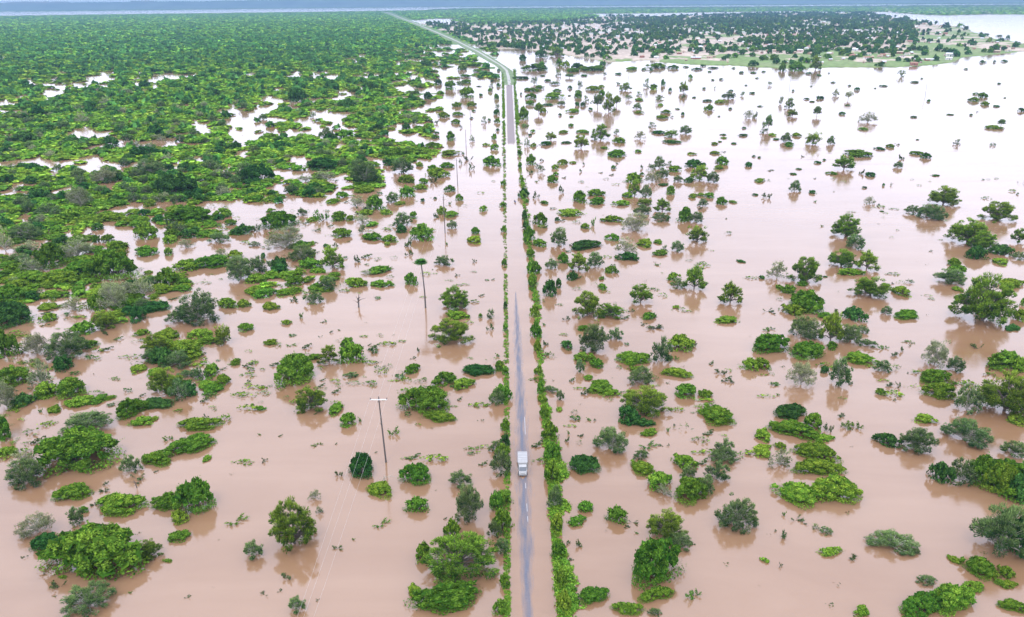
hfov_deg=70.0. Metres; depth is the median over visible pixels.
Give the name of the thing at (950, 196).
acacia tree
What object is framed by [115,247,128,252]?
leafy bush
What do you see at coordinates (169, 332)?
leafy bush
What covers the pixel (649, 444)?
twig clump
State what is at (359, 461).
dark shrub
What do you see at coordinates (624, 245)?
pale tree
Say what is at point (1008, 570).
leafy bush
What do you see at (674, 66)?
green shrub
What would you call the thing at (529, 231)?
green shrub
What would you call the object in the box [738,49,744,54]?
shade tree
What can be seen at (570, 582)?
verge grass
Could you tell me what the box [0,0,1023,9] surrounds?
hills
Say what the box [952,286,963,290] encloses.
leafy bush
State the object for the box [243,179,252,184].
dark shrub
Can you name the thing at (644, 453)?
thorn tree
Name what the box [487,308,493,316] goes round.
thorn tree
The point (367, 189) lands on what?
leafy bush
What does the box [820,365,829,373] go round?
dark shrub
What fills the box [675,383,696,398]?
green shrub
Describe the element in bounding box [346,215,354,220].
leafy bush
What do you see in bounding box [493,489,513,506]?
green shrub
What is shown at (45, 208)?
thorn tree
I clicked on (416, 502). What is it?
green shrub
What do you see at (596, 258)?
thorn tree
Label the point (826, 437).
leafy bush
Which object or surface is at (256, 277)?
leafy bush
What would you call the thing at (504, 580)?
leafy bush
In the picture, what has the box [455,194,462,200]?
green shrub
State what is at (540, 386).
green shrub
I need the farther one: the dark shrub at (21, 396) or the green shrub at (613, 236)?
the green shrub at (613, 236)
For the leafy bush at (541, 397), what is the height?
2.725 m
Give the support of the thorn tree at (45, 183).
on the ground at (740, 60)
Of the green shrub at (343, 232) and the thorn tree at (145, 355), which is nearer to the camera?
the thorn tree at (145, 355)
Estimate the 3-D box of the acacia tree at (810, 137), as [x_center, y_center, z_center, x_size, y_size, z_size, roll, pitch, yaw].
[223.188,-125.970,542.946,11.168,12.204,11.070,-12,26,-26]
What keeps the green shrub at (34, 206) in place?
on the ground at (740, 60)
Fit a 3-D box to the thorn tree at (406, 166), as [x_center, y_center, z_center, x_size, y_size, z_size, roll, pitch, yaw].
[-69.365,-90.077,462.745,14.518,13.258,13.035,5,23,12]
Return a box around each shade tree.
[602,54,611,59]
[648,45,655,51]
[666,49,673,54]
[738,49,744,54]
[748,60,758,65]
[749,46,757,51]
[770,54,778,59]
[772,58,780,63]
[776,47,782,52]
[801,57,810,63]
[810,51,817,56]
[823,53,831,58]
[838,49,845,55]
[884,48,892,52]
[934,44,942,50]
[953,51,960,56]
[987,47,993,52]
[1012,42,1019,46]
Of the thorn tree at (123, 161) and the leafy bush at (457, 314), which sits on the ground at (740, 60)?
the thorn tree at (123, 161)
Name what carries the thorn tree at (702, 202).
on the ground at (740, 60)
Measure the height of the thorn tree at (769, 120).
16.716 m
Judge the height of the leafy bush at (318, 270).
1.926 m
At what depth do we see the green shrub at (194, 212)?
361.58 m
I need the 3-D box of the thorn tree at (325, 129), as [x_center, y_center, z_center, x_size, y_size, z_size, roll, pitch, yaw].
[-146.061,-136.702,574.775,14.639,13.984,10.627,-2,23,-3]
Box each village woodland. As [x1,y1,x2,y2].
[425,15,1020,47]
[491,41,999,65]
[584,10,895,18]
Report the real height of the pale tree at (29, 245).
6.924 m
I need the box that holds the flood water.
[0,4,1023,616]
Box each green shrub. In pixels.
[0,256,14,262]
[0,262,10,268]
[0,271,10,276]
[0,283,25,299]
[0,329,21,357]
[0,364,33,388]
[0,416,10,440]
[1,263,23,271]
[4,297,21,301]
[6,397,38,410]
[7,206,24,214]
[8,192,23,196]
[11,237,26,243]
[21,286,38,291]
[23,283,42,287]
[27,204,40,211]
[31,240,69,269]
[31,424,125,478]
[40,220,59,226]
[46,233,66,240]
[64,259,97,274]
[65,235,85,243]
[70,320,95,334]
[71,285,85,295]
[77,247,139,280]
[79,506,88,512]
[82,245,103,253]
[84,207,98,214]
[89,190,100,193]
[89,393,107,404]
[91,234,99,242]
[92,201,103,206]
[100,233,114,242]
[103,198,119,202]
[110,301,131,309]
[111,199,126,205]
[115,397,147,420]
[126,215,138,219]
[129,292,144,298]
[132,221,158,239]
[134,245,158,255]
[136,400,156,410]
[146,182,155,189]
[147,367,160,376]
[148,490,181,511]
[154,266,179,285]
[161,432,216,457]
[162,228,179,235]
[163,206,213,223]
[167,529,190,542]
[170,476,216,514]
[172,284,191,291]
[176,204,189,207]
[176,277,192,283]
[178,154,191,160]
[189,253,228,268]
[196,229,208,237]
[198,334,225,344]
[201,188,212,193]
[201,383,223,396]
[202,220,217,225]
[203,362,219,379]
[206,175,216,180]
[212,207,231,216]
[216,297,238,307]
[224,219,236,225]
[228,358,240,365]
[237,322,253,331]
[250,152,261,156]
[251,195,264,201]
[251,287,277,298]
[256,406,266,410]
[259,209,298,229]
[260,178,273,182]
[266,152,278,156]
[267,193,285,197]
[273,349,315,386]
[284,275,303,286]
[288,242,305,248]
[294,257,322,268]
[307,284,320,291]
[307,353,321,359]
[328,271,340,276]
[328,402,343,416]
[331,168,346,172]
[331,210,346,221]
[332,228,351,237]
[334,128,357,138]
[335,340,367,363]
[340,337,354,347]
[340,412,356,427]
[362,232,381,240]
[364,194,386,209]
[365,265,391,273]
[366,161,380,166]
[370,279,394,287]
[395,385,449,415]
[397,462,431,485]
[398,184,415,196]
[402,363,420,374]
[402,495,429,512]
[403,579,481,615]
[404,272,418,284]
[409,223,433,241]
[410,211,416,218]
[415,540,429,563]
[419,178,428,184]
[424,141,438,147]
[431,371,456,387]
[439,162,453,167]
[443,185,455,191]
[445,80,455,89]
[446,131,455,140]
[452,112,463,115]
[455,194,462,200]
[458,65,466,69]
[459,86,474,97]
[461,79,470,83]
[471,227,479,234]
[479,205,487,211]
[483,155,501,165]
[489,489,503,510]
[490,144,498,149]
[492,383,512,402]
[492,598,506,614]
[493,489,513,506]
[494,443,509,456]
[494,508,514,535]
[495,360,501,371]
[500,225,506,231]
[502,323,507,331]
[502,365,508,374]
[520,63,547,70]
[520,190,527,198]
[523,226,535,239]
[523,233,529,244]
[525,88,538,91]
[525,92,536,98]
[525,100,533,104]
[526,153,535,164]
[526,248,534,256]
[526,261,532,273]
[528,277,536,289]
[530,321,541,337]
[531,238,546,247]
[531,260,541,273]
[532,212,547,225]
[537,380,543,393]
[542,441,560,461]
[547,174,558,182]
[550,537,566,556]
[556,58,562,65]
[557,252,569,262]
[566,514,586,526]
[572,190,586,202]
[573,351,595,361]
[574,91,581,97]
[577,325,588,330]
[577,500,593,512]
[578,585,609,605]
[583,66,603,70]
[583,374,592,380]
[588,197,605,204]
[588,379,612,394]
[589,358,603,368]
[597,283,607,289]
[599,90,604,95]
[604,233,619,240]
[604,504,628,525]
[605,265,615,273]
[607,149,626,157]
[625,172,643,182]
[631,534,686,590]
[641,311,656,319]
[666,185,674,194]
[667,65,678,68]
[669,165,681,171]
[673,476,710,507]
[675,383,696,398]
[676,206,691,221]
[705,192,714,197]
[714,315,739,323]
[715,155,729,165]
[716,196,727,204]
[752,332,790,353]
[778,61,786,70]
[783,141,793,146]
[788,61,805,70]
[788,289,824,314]
[788,339,825,360]
[796,280,807,286]
[818,312,830,317]
[827,341,838,350]
[844,149,871,156]
[875,388,887,395]
[893,308,918,320]
[898,590,942,616]
[909,151,923,154]
[920,368,952,384]
[948,264,966,275]
[962,580,983,592]
[963,452,996,487]
[977,92,988,97]
[982,458,1023,502]
[985,353,1009,369]
[992,349,1017,368]
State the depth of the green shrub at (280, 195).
406.99 m
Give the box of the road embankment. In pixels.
[384,12,516,84]
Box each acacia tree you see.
[89,310,119,329]
[139,332,169,350]
[140,538,163,560]
[146,366,183,394]
[214,323,230,345]
[268,496,316,553]
[295,385,327,413]
[316,344,339,364]
[319,244,344,268]
[420,530,499,588]
[428,317,474,347]
[438,285,469,310]
[533,102,543,111]
[545,131,556,139]
[548,46,564,55]
[566,252,589,271]
[572,290,602,318]
[574,134,588,147]
[590,123,610,139]
[596,303,623,318]
[602,91,615,111]
[614,95,621,105]
[619,82,632,90]
[619,384,672,416]
[628,178,640,195]
[629,284,652,303]
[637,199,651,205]
[645,507,688,538]
[653,197,670,211]
[664,130,677,136]
[679,80,688,91]
[682,264,707,288]
[685,225,709,242]
[690,165,708,180]
[716,281,743,302]
[784,97,794,107]
[787,108,797,115]
[787,256,822,283]
[805,131,822,143]
[809,55,821,69]
[818,310,843,340]
[827,248,856,267]
[830,213,861,236]
[832,155,855,169]
[847,276,891,298]
[853,249,880,270]
[928,185,961,205]
[943,217,990,242]
[947,270,1018,326]
[966,230,998,250]
[976,201,1018,222]
[976,370,1023,416]
[1010,228,1023,243]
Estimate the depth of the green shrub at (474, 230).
340.12 m
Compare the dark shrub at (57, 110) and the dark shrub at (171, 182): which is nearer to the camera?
the dark shrub at (171, 182)
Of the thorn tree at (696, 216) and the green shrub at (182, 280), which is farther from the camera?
the thorn tree at (696, 216)
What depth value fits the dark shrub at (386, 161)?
483.70 m
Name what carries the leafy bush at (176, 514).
on the ground at (740, 60)
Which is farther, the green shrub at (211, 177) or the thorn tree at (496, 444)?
the green shrub at (211, 177)
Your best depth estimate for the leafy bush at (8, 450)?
176.31 m
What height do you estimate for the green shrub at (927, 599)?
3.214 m
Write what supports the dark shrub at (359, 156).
in the flood water
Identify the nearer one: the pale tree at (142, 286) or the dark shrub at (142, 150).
the pale tree at (142, 286)
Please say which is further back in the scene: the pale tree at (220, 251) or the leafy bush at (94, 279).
the pale tree at (220, 251)
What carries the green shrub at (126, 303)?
on the ground at (740, 60)
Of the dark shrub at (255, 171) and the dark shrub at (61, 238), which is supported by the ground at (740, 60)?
the dark shrub at (61, 238)
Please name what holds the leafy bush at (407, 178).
on the ground at (740, 60)
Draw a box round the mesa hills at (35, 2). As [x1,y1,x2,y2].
[5,2,66,2]
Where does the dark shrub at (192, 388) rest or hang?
on the flood water
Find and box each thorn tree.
[3,453,43,491]
[4,253,24,260]
[5,134,15,141]
[6,168,16,173]
[7,222,43,239]
[8,112,22,117]
[11,195,31,204]
[12,196,23,204]
[14,253,31,262]
[20,201,34,211]
[21,117,32,122]
[23,141,33,146]
[27,218,39,222]
[33,202,59,213]
[34,128,45,133]
[38,181,49,186]
[43,329,90,361]
[47,194,58,199]
[49,208,61,214]
[51,164,64,170]
[55,120,68,127]
[58,410,113,433]
[59,579,116,616]
[65,506,83,525]
[69,167,84,176]
[74,175,86,183]
[92,185,106,190]
[96,104,107,108]
[103,175,115,182]
[112,169,123,175]
[117,180,128,188]
[118,157,131,165]
[118,454,142,473]
[120,133,133,140]
[125,184,138,192]
[126,192,140,201]
[128,169,143,176]
[131,297,150,306]
[132,158,165,174]
[138,175,148,183]
[139,348,157,362]
[140,185,152,193]
[141,195,150,202]
[141,275,160,286]
[145,143,155,146]
[151,194,167,201]
[156,101,165,106]
[161,349,192,368]
[163,308,187,322]
[166,378,190,401]
[168,194,185,202]
[171,118,179,122]
[173,223,188,231]
[174,134,184,141]
[174,287,219,326]
[176,369,192,377]
[188,128,200,134]
[190,366,204,378]
[200,151,212,159]
[203,159,218,168]
[206,231,228,243]
[207,115,216,120]
[210,171,219,177]
[214,164,223,169]
[215,182,228,192]
[217,120,227,125]
[220,169,232,178]
[224,255,254,281]
[229,174,241,182]
[234,161,252,178]
[237,102,246,108]
[243,538,263,559]
[248,145,260,151]
[248,241,259,245]
[248,255,271,271]
[258,114,266,119]
[283,184,298,191]
[288,243,315,260]
[288,595,305,614]
[296,207,307,214]
[302,290,324,303]
[307,148,331,154]
[311,185,324,195]
[315,506,323,512]
[316,276,336,289]
[318,126,335,138]
[337,158,347,165]
[342,372,358,378]
[348,157,380,182]
[356,149,365,156]
[358,224,364,231]
[382,141,394,146]
[385,191,397,202]
[391,157,413,172]
[392,211,413,225]
[411,115,418,124]
[434,255,453,265]
[446,220,457,228]
[448,469,472,488]
[454,482,483,524]
[456,80,463,85]
[486,518,501,539]
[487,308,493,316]
[488,387,504,405]
[488,440,500,450]
[489,447,511,476]
[493,537,508,553]
[543,385,557,392]
[545,258,557,268]
[546,485,562,506]
[550,227,567,246]
[556,389,564,399]
[575,359,584,371]
[578,323,609,353]
[586,250,604,266]
[590,93,603,107]
[592,426,628,453]
[608,327,623,339]
[627,365,654,385]
[632,102,641,108]
[633,204,651,213]
[633,449,648,459]
[640,184,651,197]
[647,608,661,616]
[651,212,670,221]
[651,335,672,361]
[652,155,665,167]
[655,167,669,177]
[661,531,691,551]
[670,278,684,288]
[671,240,683,251]
[673,175,682,181]
[679,125,691,133]
[679,464,696,476]
[689,211,704,221]
[697,198,708,205]
[700,473,714,493]
[703,460,730,480]
[707,171,718,182]
[708,447,740,465]
[712,437,734,453]
[713,492,759,533]
[722,91,736,98]
[760,121,767,132]
[765,115,772,127]
[780,132,792,141]
[788,314,822,338]
[789,180,801,190]
[813,106,821,115]
[819,526,833,535]
[827,136,835,143]
[828,355,853,386]
[838,323,862,343]
[846,233,865,249]
[856,325,869,333]
[859,338,877,347]
[863,528,921,555]
[873,359,892,372]
[881,306,891,314]
[893,162,903,167]
[899,427,939,453]
[904,205,919,214]
[911,548,920,554]
[915,574,937,585]
[916,203,948,219]
[933,268,967,284]
[940,417,994,448]
[946,355,966,372]
[948,455,978,486]
[953,381,985,414]
[968,502,1023,559]
[998,119,1005,123]
[999,440,1023,457]
[1011,251,1023,259]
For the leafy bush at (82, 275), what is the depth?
288.87 m
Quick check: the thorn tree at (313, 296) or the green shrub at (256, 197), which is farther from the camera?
the green shrub at (256, 197)
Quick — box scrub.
[0,177,1023,464]
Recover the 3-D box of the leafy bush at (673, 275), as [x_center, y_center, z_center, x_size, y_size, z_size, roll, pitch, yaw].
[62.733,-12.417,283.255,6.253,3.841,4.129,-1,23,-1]
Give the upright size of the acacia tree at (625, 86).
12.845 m
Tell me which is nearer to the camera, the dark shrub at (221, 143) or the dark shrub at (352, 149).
the dark shrub at (352, 149)
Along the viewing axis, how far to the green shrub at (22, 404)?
196.76 m
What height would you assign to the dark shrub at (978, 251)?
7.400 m
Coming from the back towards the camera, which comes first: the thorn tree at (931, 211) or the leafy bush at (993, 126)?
the leafy bush at (993, 126)
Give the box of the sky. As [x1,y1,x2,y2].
[0,0,236,2]
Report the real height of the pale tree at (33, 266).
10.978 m
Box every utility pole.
[370,396,386,462]
[414,258,427,307]
[439,195,447,229]
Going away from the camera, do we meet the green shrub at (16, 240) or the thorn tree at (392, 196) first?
the green shrub at (16, 240)
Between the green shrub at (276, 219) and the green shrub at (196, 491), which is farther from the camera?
the green shrub at (276, 219)
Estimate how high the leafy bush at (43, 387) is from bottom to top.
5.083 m
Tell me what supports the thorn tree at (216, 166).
on the ground at (740, 60)
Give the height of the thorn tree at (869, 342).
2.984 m
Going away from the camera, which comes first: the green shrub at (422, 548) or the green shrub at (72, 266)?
the green shrub at (422, 548)
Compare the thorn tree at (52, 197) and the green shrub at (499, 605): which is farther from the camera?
the thorn tree at (52, 197)
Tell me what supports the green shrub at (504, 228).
on the ground at (740, 60)
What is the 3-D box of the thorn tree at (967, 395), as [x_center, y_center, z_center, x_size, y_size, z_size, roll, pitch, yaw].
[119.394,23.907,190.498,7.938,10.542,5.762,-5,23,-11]
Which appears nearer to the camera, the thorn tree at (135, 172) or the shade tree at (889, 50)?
the thorn tree at (135, 172)
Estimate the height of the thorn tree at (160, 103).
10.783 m
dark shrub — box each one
[0,145,10,151]
[0,174,17,183]
[0,218,15,223]
[0,301,34,328]
[8,391,37,408]
[12,130,40,141]
[14,245,31,253]
[21,176,38,183]
[21,250,31,255]
[22,290,39,300]
[23,83,38,87]
[24,162,39,170]
[25,188,52,196]
[28,104,44,115]
[28,532,58,551]
[31,118,42,122]
[32,222,46,229]
[43,124,54,129]
[50,108,62,113]
[51,354,73,372]
[52,235,69,244]
[67,137,78,140]
[77,182,89,188]
[84,106,97,111]
[88,99,95,106]
[91,222,104,230]
[102,135,119,146]
[104,106,114,110]
[108,194,121,199]
[109,111,121,114]
[113,126,121,132]
[115,174,122,180]
[120,279,137,285]
[121,306,132,316]
[122,153,135,157]
[129,145,160,155]
[129,304,146,323]
[137,208,150,215]
[138,80,150,86]
[139,301,171,313]
[140,154,150,160]
[145,397,173,409]
[147,123,164,135]
[147,346,171,367]
[152,171,199,195]
[153,214,163,221]
[155,170,164,174]
[159,163,173,170]
[174,379,197,396]
[177,161,191,168]
[177,229,197,238]
[182,189,195,197]
[186,165,196,171]
[192,187,204,193]
[192,193,206,200]
[204,192,216,196]
[210,88,219,94]
[213,214,224,219]
[214,148,225,153]
[215,140,225,147]
[229,140,241,147]
[230,223,252,234]
[239,162,274,180]
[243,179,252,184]
[246,188,257,193]
[256,142,267,147]
[270,255,288,270]
[270,263,287,273]
[272,140,290,147]
[286,185,298,192]
[288,88,306,101]
[302,188,316,197]
[306,157,337,170]
[323,133,335,138]
[325,79,337,86]
[337,98,356,106]
[345,147,354,151]
[347,451,373,479]
[356,154,367,160]
[362,82,377,89]
[373,123,382,129]
[382,158,393,165]
[395,224,406,232]
[402,122,410,129]
[420,58,430,66]
[423,91,432,98]
[434,78,441,84]
[462,364,495,376]
[493,109,499,114]
[499,433,510,445]
[512,76,529,79]
[517,187,529,197]
[519,44,526,49]
[519,53,526,60]
[522,211,526,219]
[522,221,528,229]
[535,48,547,57]
[539,141,551,145]
[542,278,556,296]
[556,278,561,288]
[560,340,572,350]
[566,270,578,280]
[568,454,601,474]
[571,63,582,67]
[572,239,600,250]
[614,251,638,260]
[618,404,640,425]
[624,417,656,426]
[652,130,664,133]
[662,140,680,143]
[683,176,692,182]
[684,158,705,167]
[745,162,752,166]
[773,402,806,419]
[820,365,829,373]
[842,305,868,321]
[865,172,875,176]
[871,432,903,448]
[920,152,931,158]
[926,461,956,484]
[963,245,990,259]
[987,244,1015,255]
[1005,323,1019,330]
[1006,516,1023,558]
[1008,473,1023,504]
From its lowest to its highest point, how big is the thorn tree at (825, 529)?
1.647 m
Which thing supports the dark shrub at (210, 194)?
on the ground at (740, 60)
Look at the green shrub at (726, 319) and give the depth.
244.83 m
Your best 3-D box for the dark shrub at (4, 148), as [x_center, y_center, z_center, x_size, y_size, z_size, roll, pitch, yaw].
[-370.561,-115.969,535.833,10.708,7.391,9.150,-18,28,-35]
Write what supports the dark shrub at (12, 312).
on the ground at (740, 60)
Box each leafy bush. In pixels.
[0,275,14,283]
[0,446,17,456]
[3,260,19,264]
[6,278,30,286]
[8,265,27,272]
[14,270,44,283]
[33,381,57,397]
[34,233,51,239]
[35,279,53,286]
[35,519,149,580]
[36,270,79,285]
[36,390,54,399]
[37,302,62,310]
[37,313,58,323]
[43,281,56,289]
[44,291,71,298]
[47,404,61,413]
[51,480,94,501]
[53,210,84,220]
[55,376,86,399]
[63,395,94,407]
[71,207,85,210]
[71,254,89,261]
[71,340,100,350]
[76,273,93,279]
[78,277,101,284]
[80,290,97,298]
[82,235,92,241]
[83,216,92,220]
[86,293,105,311]
[88,287,100,292]
[91,211,125,221]
[92,218,109,222]
[95,491,148,517]
[104,395,116,400]
[108,309,129,317]
[109,240,129,248]
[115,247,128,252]
[118,217,131,226]
[123,208,139,215]
[123,298,138,305]
[127,416,153,425]
[130,329,150,336]
[130,363,146,374]
[135,216,149,221]
[141,450,170,467]
[143,198,155,206]
[147,293,159,298]
[153,283,166,290]
[155,284,173,293]
[158,327,179,338]
[162,234,178,243]
[164,208,179,213]
[164,247,172,255]
[169,338,204,362]
[171,509,188,524]
[172,258,202,271]
[174,271,187,281]
[176,417,224,430]
[187,328,213,337]
[198,379,221,388]
[201,224,221,227]
[202,454,211,462]
[206,195,220,200]
[216,373,230,386]
[227,250,242,258]
[237,299,251,306]
[244,285,261,294]
[245,273,267,283]
[247,192,260,195]
[261,196,275,202]
[262,301,280,310]
[262,339,276,344]
[263,269,278,275]
[275,272,289,279]
[275,288,288,297]
[281,270,294,276]
[281,319,291,324]
[286,286,304,295]
[294,267,306,275]
[306,216,317,221]
[309,268,325,273]
[311,192,327,197]
[318,285,332,292]
[319,275,339,280]
[325,198,340,203]
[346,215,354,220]
[348,277,368,287]
[353,186,376,192]
[354,209,373,215]
[365,480,391,499]
[379,147,416,155]
[380,209,392,214]
[381,234,398,242]
[394,201,405,205]
[397,174,414,182]
[407,582,420,596]
[410,147,436,154]
[412,184,426,189]
[424,410,456,422]
[425,167,449,177]
[436,206,446,214]
[437,111,449,117]
[441,149,460,156]
[443,516,460,539]
[445,210,458,217]
[445,309,470,319]
[451,102,461,106]
[451,119,460,123]
[453,377,474,389]
[466,101,476,105]
[467,235,480,243]
[499,574,510,588]
[500,418,509,430]
[518,105,528,119]
[528,272,537,284]
[529,303,539,316]
[533,338,540,352]
[533,365,542,374]
[537,394,547,401]
[539,404,548,418]
[541,419,557,439]
[542,92,565,99]
[544,457,559,484]
[550,512,562,535]
[551,164,558,169]
[554,567,565,588]
[554,589,571,614]
[557,159,568,164]
[557,208,586,216]
[560,60,569,66]
[564,108,578,112]
[567,67,578,71]
[576,129,588,132]
[580,223,590,228]
[585,85,601,90]
[587,189,605,195]
[598,388,621,395]
[599,214,623,222]
[609,601,645,615]
[610,200,629,205]
[612,137,625,142]
[614,350,651,365]
[622,192,632,198]
[626,66,636,69]
[629,365,647,372]
[629,459,655,476]
[636,238,651,247]
[637,585,675,603]
[640,427,656,436]
[644,63,665,67]
[645,471,672,491]
[649,84,657,89]
[652,249,668,255]
[654,239,661,243]
[656,115,668,118]
[660,367,692,377]
[666,272,681,280]
[667,333,695,352]
[670,452,698,468]
[697,389,712,397]
[697,408,704,415]
[703,104,713,110]
[703,402,736,426]
[713,165,722,169]
[714,99,727,102]
[739,357,758,371]
[753,357,771,370]
[753,443,771,450]
[754,178,764,182]
[754,427,770,442]
[755,447,770,457]
[759,557,769,562]
[766,418,819,441]
[770,481,818,509]
[772,441,786,449]
[778,303,807,315]
[780,284,796,293]
[789,441,843,463]
[790,458,847,475]
[803,412,823,432]
[810,472,863,504]
[816,433,834,441]
[816,546,841,556]
[837,268,865,275]
[845,350,879,366]
[853,604,869,616]
[892,286,911,297]
[914,413,939,423]
[918,381,956,399]
[932,582,976,616]
[946,554,963,564]
[947,258,961,265]
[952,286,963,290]
[959,555,995,581]
[967,97,979,101]
[979,461,1018,494]
[984,125,1003,128]
[992,258,1007,265]
[992,568,999,577]
[992,578,1008,589]
[995,598,1023,613]
[996,564,1015,578]
[999,278,1023,287]
[1003,579,1018,588]
[1006,413,1023,426]
[1010,355,1023,372]
[1012,309,1023,321]
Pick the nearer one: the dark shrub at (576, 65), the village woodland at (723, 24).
the dark shrub at (576, 65)
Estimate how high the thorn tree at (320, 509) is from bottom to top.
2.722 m
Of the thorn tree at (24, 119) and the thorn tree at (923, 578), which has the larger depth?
the thorn tree at (24, 119)
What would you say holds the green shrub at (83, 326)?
on the ground at (740, 60)
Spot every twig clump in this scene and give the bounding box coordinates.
[49,580,66,589]
[130,473,144,483]
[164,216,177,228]
[224,513,247,525]
[251,224,260,231]
[312,209,330,221]
[353,203,368,210]
[372,517,389,527]
[387,427,398,434]
[404,239,411,246]
[429,177,437,182]
[639,440,658,448]
[646,324,663,328]
[685,588,700,599]
[781,530,786,538]
[791,514,806,524]
[823,422,834,431]
[841,420,863,429]
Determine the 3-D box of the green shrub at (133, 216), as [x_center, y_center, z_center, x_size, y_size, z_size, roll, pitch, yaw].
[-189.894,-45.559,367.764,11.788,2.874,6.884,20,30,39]
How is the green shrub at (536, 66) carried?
on the ground at (740, 60)
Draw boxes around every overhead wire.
[297,150,456,616]
[304,164,454,614]
[314,120,470,614]
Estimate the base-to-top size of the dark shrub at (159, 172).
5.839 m
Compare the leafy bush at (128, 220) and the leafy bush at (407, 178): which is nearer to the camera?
the leafy bush at (128, 220)
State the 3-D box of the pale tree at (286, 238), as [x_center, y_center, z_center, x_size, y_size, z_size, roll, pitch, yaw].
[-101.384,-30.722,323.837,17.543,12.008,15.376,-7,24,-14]
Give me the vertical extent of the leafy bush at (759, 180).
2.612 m
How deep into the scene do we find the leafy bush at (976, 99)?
756.68 m
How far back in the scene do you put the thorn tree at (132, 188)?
416.28 m
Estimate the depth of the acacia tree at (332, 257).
295.84 m
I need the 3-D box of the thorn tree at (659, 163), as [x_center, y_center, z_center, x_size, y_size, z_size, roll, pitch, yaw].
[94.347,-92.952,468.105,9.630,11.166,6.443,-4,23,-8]
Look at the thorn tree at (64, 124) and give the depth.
630.76 m
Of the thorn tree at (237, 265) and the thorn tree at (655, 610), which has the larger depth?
the thorn tree at (237, 265)
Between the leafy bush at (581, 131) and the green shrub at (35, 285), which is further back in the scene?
the leafy bush at (581, 131)
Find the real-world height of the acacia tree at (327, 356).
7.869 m
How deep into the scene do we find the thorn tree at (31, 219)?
356.30 m
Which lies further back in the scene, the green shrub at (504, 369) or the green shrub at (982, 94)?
the green shrub at (982, 94)
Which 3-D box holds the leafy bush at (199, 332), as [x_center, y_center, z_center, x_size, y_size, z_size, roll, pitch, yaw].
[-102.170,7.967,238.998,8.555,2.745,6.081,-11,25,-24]
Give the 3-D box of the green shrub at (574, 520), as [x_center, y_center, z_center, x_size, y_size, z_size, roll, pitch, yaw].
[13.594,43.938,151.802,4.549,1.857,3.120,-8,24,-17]
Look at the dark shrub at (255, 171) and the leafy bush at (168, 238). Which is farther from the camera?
the dark shrub at (255, 171)
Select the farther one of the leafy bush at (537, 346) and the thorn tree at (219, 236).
the thorn tree at (219, 236)
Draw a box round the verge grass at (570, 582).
[501,68,586,616]
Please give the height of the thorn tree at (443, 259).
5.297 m
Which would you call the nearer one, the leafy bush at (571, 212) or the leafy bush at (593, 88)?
the leafy bush at (571, 212)
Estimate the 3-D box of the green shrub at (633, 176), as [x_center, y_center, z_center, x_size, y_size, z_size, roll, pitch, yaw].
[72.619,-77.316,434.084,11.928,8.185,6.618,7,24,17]
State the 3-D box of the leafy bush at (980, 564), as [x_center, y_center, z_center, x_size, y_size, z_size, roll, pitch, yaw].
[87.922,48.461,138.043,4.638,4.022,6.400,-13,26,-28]
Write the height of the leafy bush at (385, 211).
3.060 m
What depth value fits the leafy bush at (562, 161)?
481.80 m
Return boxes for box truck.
[518,451,527,475]
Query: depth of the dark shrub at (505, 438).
177.19 m
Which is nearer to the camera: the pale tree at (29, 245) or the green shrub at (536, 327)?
the green shrub at (536, 327)
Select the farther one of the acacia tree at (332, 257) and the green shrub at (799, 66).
the green shrub at (799, 66)
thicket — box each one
[0,2,1023,11]
[0,7,1023,25]
[0,17,579,58]
[0,45,499,111]
[0,90,444,185]
[0,153,432,322]
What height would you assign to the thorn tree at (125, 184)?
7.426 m
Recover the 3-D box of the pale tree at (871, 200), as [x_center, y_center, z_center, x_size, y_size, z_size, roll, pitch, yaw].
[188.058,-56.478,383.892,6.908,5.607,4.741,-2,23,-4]
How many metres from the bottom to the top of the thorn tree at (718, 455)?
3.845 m
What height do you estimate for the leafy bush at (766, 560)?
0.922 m
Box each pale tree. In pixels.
[0,226,14,250]
[0,377,17,409]
[9,450,34,465]
[13,239,38,251]
[13,512,55,540]
[17,254,44,270]
[20,331,49,354]
[25,358,53,389]
[35,213,47,221]
[42,149,55,157]
[58,236,94,257]
[59,296,82,310]
[65,184,93,206]
[74,111,88,120]
[89,165,115,181]
[95,276,128,308]
[97,95,110,102]
[111,281,134,293]
[119,89,133,92]
[128,140,143,147]
[130,273,155,294]
[156,134,167,139]
[160,153,173,159]
[178,239,193,247]
[216,186,230,194]
[216,249,227,254]
[264,226,302,249]
[297,174,313,181]
[307,489,320,499]
[314,168,336,180]
[351,194,363,204]
[354,215,370,223]
[360,269,376,274]
[614,236,638,253]
[621,212,648,231]
[634,131,645,137]
[644,169,660,181]
[655,483,672,496]
[743,109,755,117]
[766,261,788,277]
[768,449,792,468]
[785,356,816,385]
[845,91,853,98]
[858,112,878,121]
[864,196,875,204]
[921,339,950,368]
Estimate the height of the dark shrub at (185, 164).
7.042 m
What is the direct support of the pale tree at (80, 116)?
on the ground at (740, 60)
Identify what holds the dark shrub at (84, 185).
on the ground at (740, 60)
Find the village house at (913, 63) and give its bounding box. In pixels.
[910,62,917,65]
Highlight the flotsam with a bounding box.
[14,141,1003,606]
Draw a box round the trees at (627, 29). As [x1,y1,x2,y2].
[561,5,1023,33]
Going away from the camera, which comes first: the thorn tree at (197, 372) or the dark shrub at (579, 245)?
the thorn tree at (197, 372)
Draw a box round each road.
[386,12,510,84]
[506,85,554,616]
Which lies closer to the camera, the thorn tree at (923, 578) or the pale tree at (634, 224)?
the thorn tree at (923, 578)
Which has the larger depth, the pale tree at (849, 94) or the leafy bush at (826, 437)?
the pale tree at (849, 94)
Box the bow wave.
[512,460,531,478]
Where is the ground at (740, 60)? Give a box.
[0,2,1023,99]
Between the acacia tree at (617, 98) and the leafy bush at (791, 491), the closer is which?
the leafy bush at (791, 491)

